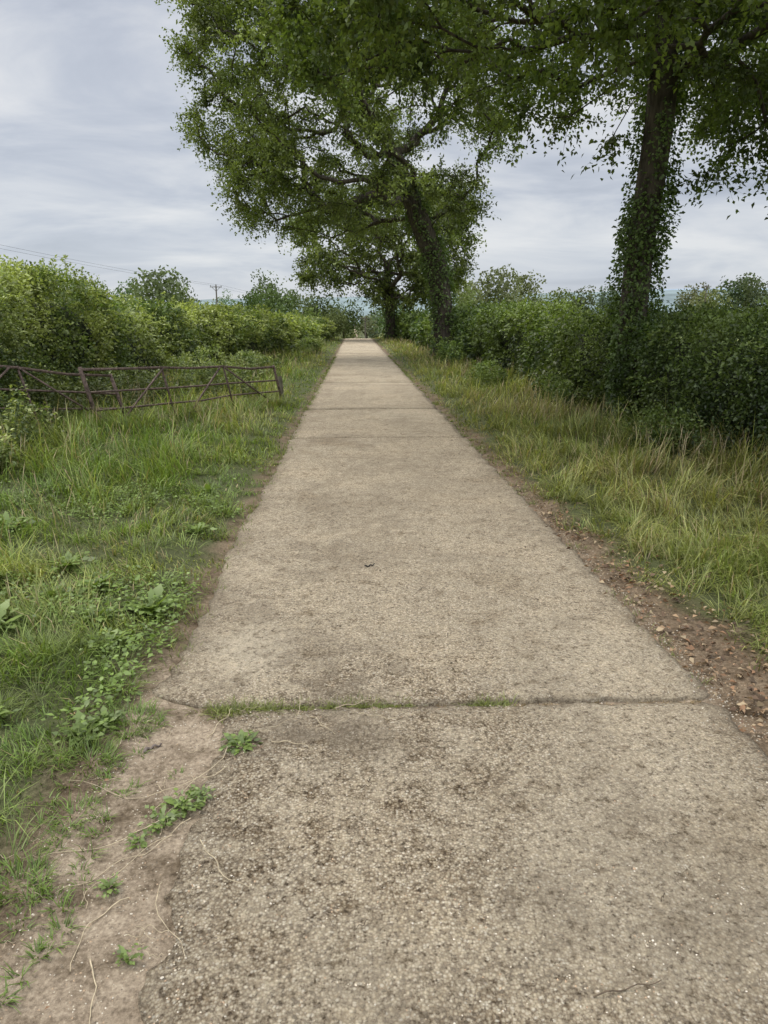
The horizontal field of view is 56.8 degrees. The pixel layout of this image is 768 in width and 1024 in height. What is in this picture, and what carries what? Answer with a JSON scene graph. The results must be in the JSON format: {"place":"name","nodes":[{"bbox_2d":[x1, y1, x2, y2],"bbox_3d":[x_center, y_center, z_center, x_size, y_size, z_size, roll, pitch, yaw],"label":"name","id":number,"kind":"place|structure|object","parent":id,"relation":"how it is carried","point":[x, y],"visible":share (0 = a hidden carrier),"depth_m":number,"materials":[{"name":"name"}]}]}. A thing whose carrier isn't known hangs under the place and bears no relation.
{"place":"outdoors","nodes":[
{"label":"outdoors","id":0,"kind":"place"},
{"bbox_2d":[0,326,767,1023],"bbox_3d":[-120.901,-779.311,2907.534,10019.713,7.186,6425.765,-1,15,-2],"label":"ground","id":1,"kind":"structure","parent":0,"point":[136,876],"depth_m":2.90,"materials":[{"name":"soil"}]},
{"bbox_2d":[0,570,14,590],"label":"broadleaf weed","id":2,"kind":"object","parent":1,"relation":"on","point":[2,579],"visible":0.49,"depth_m":4.27,"materials":[{"name":"green plant"}]},
{"bbox_2d":[0,697,20,725],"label":"broadleaf weed","id":3,"kind":"object","parent":1,"relation":"on","point":[2,713],"visible":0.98,"depth_m":2.86,"materials":[{"name":"green plant"}]},
{"bbox_2d":[0,420,27,469],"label":"bramble bush","id":4,"kind":"object","parent":1,"relation":"on","point":[6,449],"visible":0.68,"depth_m":7.10,"materials":[{"name":"green plant"}]},
{"bbox_2d":[0,599,30,634],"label":"broadleaf weed","id":5,"kind":"object","parent":1,"relation":"on","point":[5,604],"visible":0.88,"depth_m":3.75,"materials":[{"name":"green plant"}]},
{"bbox_2d":[0,510,35,533],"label":"broadleaf weed","id":6,"kind":"object","parent":1,"relation":"on","point":[6,516],"visible":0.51,"depth_m":5.33,"materials":[{"name":"green plant"}]},
{"bbox_2d":[0,384,66,459],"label":"bramble bush","id":7,"kind":"object","parent":1,"relation":"on","point":[9,419],"visible":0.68,"depth_m":8.35,"materials":[{"name":"green plant"}]},
{"bbox_2d":[0,358,89,427],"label":"bramble bush","id":8,"kind":"object","parent":1,"relation":"on","point":[52,397],"visible":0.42,"depth_m":10.22,"materials":[{"name":"green plant"}]},
{"bbox_2d":[31,582,76,607],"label":"broadleaf weed","id":9,"kind":"object","parent":1,"relation":"on","point":[50,591],"visible":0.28,"depth_m":4.07,"materials":[{"name":"green plant"}]},
{"bbox_2d":[0,365,125,424],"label":"metal field gate","id":10,"kind":"structure","parent":1,"relation":"on","point":[60,392],"depth_m":9.84,"materials":[{"name":"grey metal"}]},
{"bbox_2d":[43,551,98,574],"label":"broadleaf weed","id":11,"kind":"object","parent":1,"relation":"on","point":[67,556],"visible":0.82,"depth_m":4.58,"materials":[{"name":"green plant"}]},
{"bbox_2d":[52,710,109,746],"bbox_3d":[-1.173,0.842,2.783,0.188,0.102,0.202,-1,15,-2],"label":"broadleaf weed","id":12,"kind":"object","parent":1,"relation":"on","point":[78,715],"visible":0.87,"depth_m":2.78,"materials":[{"name":"green plant"}]},
{"bbox_2d":[66,573,124,598],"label":"broadleaf weed","id":13,"kind":"object","parent":1,"relation":"on","point":[82,589],"visible":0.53,"depth_m":4.18,"materials":[{"name":"green plant"}]},
{"bbox_2d":[72,604,122,626],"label":"broadleaf weed","id":14,"kind":"object","parent":1,"relation":"on","point":[101,612],"visible":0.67,"depth_m":3.81,"materials":[{"name":"green plant"}]},
{"bbox_2d":[80,627,133,654],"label":"broadleaf weed","id":15,"kind":"object","parent":1,"relation":"on","point":[116,638],"visible":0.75,"depth_m":3.55,"materials":[{"name":"green plant"}]},
{"bbox_2d":[87,705,127,733],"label":"broadleaf weed","id":16,"kind":"object","parent":1,"relation":"on","point":[111,715],"visible":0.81,"depth_m":2.88,"materials":[{"name":"green plant"}]},
{"bbox_2d":[93,871,122,897],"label":"broadleaf weed","id":17,"kind":"object","parent":1,"relation":"on","point":[105,885],"visible":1,"depth_m":2.06,"materials":[{"name":"green plant"}]},
{"bbox_2d":[67,359,173,412],"bbox_3d":[-4.662,-2.212,12.662,1.606,1.022,2.795,-1,15,-2],"label":"bramble bush","id":18,"kind":"object","parent":1,"relation":"on","point":[119,385],"visible":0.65,"depth_m":12.39,"materials":[{"name":"green plant"}]},
{"bbox_2d":[113,943,147,965],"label":"broadleaf weed","id":19,"kind":"object","parent":1,"relation":"on","point":[123,952],"visible":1,"depth_m":1.83,"materials":[{"name":"green plant"}]},
{"bbox_2d":[124,829,152,850],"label":"broadleaf weed","id":20,"kind":"object","parent":1,"relation":"on","point":[142,841],"visible":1,"depth_m":2.24,"materials":[{"name":"green plant"}]},
{"bbox_2d":[0,438,279,745],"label":"clover","id":21,"kind":"object","parent":1,"relation":"on","point":[114,681],"visible":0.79,"depth_m":3.97,"materials":[{"name":"green plant"}]},
{"bbox_2d":[122,584,180,621],"bbox_3d":[-1.297,0.508,3.966,0.334,0.136,0.294,10,18,34],"label":"broadleaf weed","id":22,"kind":"object","parent":1,"relation":"on","point":[158,590],"visible":0.84,"depth_m":3.99,"materials":[{"name":"green plant"}]},
{"bbox_2d":[137,804,181,833],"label":"broadleaf weed","id":23,"kind":"object","parent":1,"relation":"on","point":[162,817],"visible":1,"depth_m":2.34,"materials":[{"name":"green plant"}]},
{"bbox_2d":[0,254,336,420],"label":"hedge","id":24,"kind":"object","parent":1,"relation":"on","point":[87,326],"visible":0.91,"depth_m":14.12,"materials":[{"name":"green plant"}]},
{"bbox_2d":[78,365,281,425],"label":"metal field gate","id":25,"kind":"structure","parent":1,"relation":"on","point":[86,386],"depth_m":11.24,"materials":[{"name":"grey metal"}]},
{"bbox_2d":[158,787,205,821],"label":"broadleaf weed","id":26,"kind":"object","parent":1,"relation":"on","point":[177,803],"visible":0.98,"depth_m":2.41,"materials":[{"name":"green plant"}]},
{"bbox_2d":[155,341,239,384],"bbox_3d":[-4.417,-3.491,17.117,2.333,1.200,2.619,-9,18,-31],"label":"bramble bush","id":27,"kind":"object","parent":1,"relation":"on","point":[186,360],"visible":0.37,"depth_m":16.70,"materials":[{"name":"green plant"}]},
{"bbox_2d":[181,784,215,801],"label":"broadleaf weed","id":28,"kind":"object","parent":1,"relation":"on","point":[199,794],"visible":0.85,"depth_m":2.46,"materials":[{"name":"green plant"}]},
{"bbox_2d":[181,522,217,537],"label":"broadleaf weed","id":29,"kind":"object","parent":1,"relation":"on","point":[200,524],"visible":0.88,"depth_m":5.37,"materials":[{"name":"green plant"}]},
{"bbox_2d":[156,357,263,398],"bbox_3d":[-3.587,-2.752,14.894,2.219,1.020,2.558,-1,15,-2],"label":"bramble bush","id":30,"kind":"object","parent":1,"relation":"on","point":[205,378],"visible":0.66,"depth_m":14.51,"materials":[{"name":"green plant"}]},
{"bbox_2d":[194,481,226,496],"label":"broadleaf weed","id":31,"kind":"object","parent":1,"relation":"on","point":[207,489],"visible":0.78,"depth_m":6.49,"materials":[{"name":"green plant"}]},
{"bbox_2d":[210,285,219,303],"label":"utility pole","id":32,"kind":"object","parent":1,"relation":"on","point":[216,293],"visible":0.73,"depth_m":108.93,"materials":[{"name":"grey wood"}]},
{"bbox_2d":[0,245,366,316],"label":"power line","id":33,"kind":"object","parent":32,"relation":"attached to","point":[134,273],"visible":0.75,"depth_m":82.08,"materials":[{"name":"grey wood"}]},
{"bbox_2d":[221,349,281,379],"bbox_3d":[-3.754,-4.105,19.931,1.774,0.909,3.534,-1,15,-2],"label":"bramble bush","id":34,"kind":"object","parent":1,"relation":"on","point":[251,362],"visible":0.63,"depth_m":19.68,"materials":[{"name":"green plant"}]},
{"bbox_2d":[278,376,283,397],"bbox_3d":[-2.101,-2.473,14.540,0.115,0.605,0.092,5,16,19],"label":"gate post","id":35,"kind":"object","parent":1,"relation":"on","point":[280,381],"visible":0.62,"depth_m":14.48,"materials":[{"name":"brown wood"}]},
{"bbox_2d":[294,336,324,355],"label":"bramble bush","id":36,"kind":"object","parent":1,"relation":"on","point":[306,344],"visible":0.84,"depth_m":33.81,"materials":[{"name":"green plant"}]},
{"bbox_2d":[154,0,536,359],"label":"broadleaf tree","id":37,"kind":"object","parent":1,"relation":"on","point":[271,158],"visible":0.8,"depth_m":25.87,"materials":[{"name":"green plant"}]},
{"bbox_2d":[360,316,369,337],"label":"utility pole","id":38,"kind":"object","parent":1,"relation":"on","point":[365,318],"visible":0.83,"depth_m":130.25,"materials":[{"name":"brown wood"}]},
{"bbox_2d":[0,377,761,1023],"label":"dry stems","id":39,"kind":"object","parent":1,"relation":"on","point":[146,749],"visible":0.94,"depth_m":2.48,"materials":[{"name":"plant"}]},
{"bbox_2d":[278,173,486,339],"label":"broadleaf tree","id":40,"kind":"object","parent":1,"relation":"on","point":[387,290],"visible":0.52,"depth_m":55.59,"materials":[{"name":"green plant"}]},
{"bbox_2d":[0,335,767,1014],"bbox_3d":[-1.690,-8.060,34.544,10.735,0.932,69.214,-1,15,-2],"label":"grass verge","id":41,"kind":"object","parent":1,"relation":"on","point":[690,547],"depth_m":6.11,"materials":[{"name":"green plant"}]},
{"bbox_2d":[31,392,767,1009],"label":"fallen leaves","id":42,"kind":"object","parent":1,"relation":"on","point":[741,704],"visible":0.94,"depth_m":3.77,"materials":[{"name":"brown plant"}]},
{"bbox_2d":[37,264,767,338],"bbox_3d":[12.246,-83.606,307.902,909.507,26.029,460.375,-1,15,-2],"label":"distant trees","id":43,"kind":"object","parent":1,"relation":"on","point":[747,291],"visible":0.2,"depth_m":134.70,"materials":[{"name":"green plant"}]},
{"bbox_2d":[431,334,474,366],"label":"bramble bush","id":44,"kind":"object","parent":1,"relation":"on","point":[448,348],"visible":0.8,"depth_m":24.96,"materials":[{"name":"green plant"}]},
{"bbox_2d":[465,358,507,386],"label":"bramble bush","id":45,"kind":"object","parent":1,"relation":"on","point":[496,370],"visible":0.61,"depth_m":17.74,"materials":[{"name":"green plant"}]},
{"bbox_2d":[235,0,767,419],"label":"broadleaf tree","id":46,"kind":"object","parent":1,"relation":"on","point":[662,68],"visible":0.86,"depth_m":10.35,"materials":[{"name":"green plant"}]},
{"bbox_2d":[530,368,590,411],"bbox_3d":[3.271,-2.260,13.449,0.929,0.882,2.507,-1,15,-2],"label":"bramble bush","id":47,"kind":"object","parent":1,"relation":"on","point":[567,388],"visible":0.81,"depth_m":13.06,"materials":[{"name":"green plant"}]},
{"bbox_2d":[392,294,767,478],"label":"hedge","id":48,"kind":"object","parent":1,"relation":"on","point":[719,368],"visible":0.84,"depth_m":10.30,"materials":[{"name":"green plant"}]},
{"bbox_2d":[612,515,634,525],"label":"broadleaf weed","id":49,"kind":"object","parent":1,"relation":"on","point":[629,518],"visible":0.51,"depth_m":5.70,"materials":[{"name":"green plant"}]},
{"bbox_2d":[620,398,724,462],"bbox_3d":[3.427,-0.949,8.591,0.972,0.861,1.701,-1,15,-2],"label":"bramble bush","id":50,"kind":"object","parent":1,"relation":"on","point":[684,423],"visible":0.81,"depth_m":8.30,"materials":[{"name":"green plant"}]},
{"bbox_2d":[702,561,730,573],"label":"broadleaf weed","id":51,"kind":"object","parent":1,"relation":"on","point":[713,566],"visible":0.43,"depth_m":4.55,"materials":[{"name":"green plant"}]},
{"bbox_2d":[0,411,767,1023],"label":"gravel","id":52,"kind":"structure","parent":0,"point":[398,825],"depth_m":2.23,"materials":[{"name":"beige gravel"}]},
{"bbox_2d":[0,0,767,299],"label":"sky","id":53,"kind":"structure","parent":0,"point":[93,170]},
{"bbox_2d":[138,338,767,1023],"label":"concrete path","id":54,"kind":"structure","parent":0,"point":[396,422],"depth_m":2.54,"materials":[{"name":"beige concrete"}]},
{"bbox_2d":[218,729,262,754],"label":"broadleaf weed","id":55,"kind":"object","parent":54,"relation":"on","point":[240,738],"visible":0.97,"depth_m":2.75,"materials":[{"name":"green plant"}]},
{"bbox_2d":[142,289,767,321],"bbox_3d":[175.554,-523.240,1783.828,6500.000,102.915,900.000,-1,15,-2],"label":"hills","id":56,"kind":"structure","parent":0,"point":[670,295],"depth_m":1778.36,"materials":[{"name":"blue"}]},
{"bbox_2d":[605,288,767,291],"bbox_3d":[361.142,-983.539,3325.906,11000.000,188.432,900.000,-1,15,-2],"label":"hills","id":57,"kind":"structure","parent":0,"point":[695,288],"depth_m":3645.39,"materials":[{"name":"blue"}]}
]}

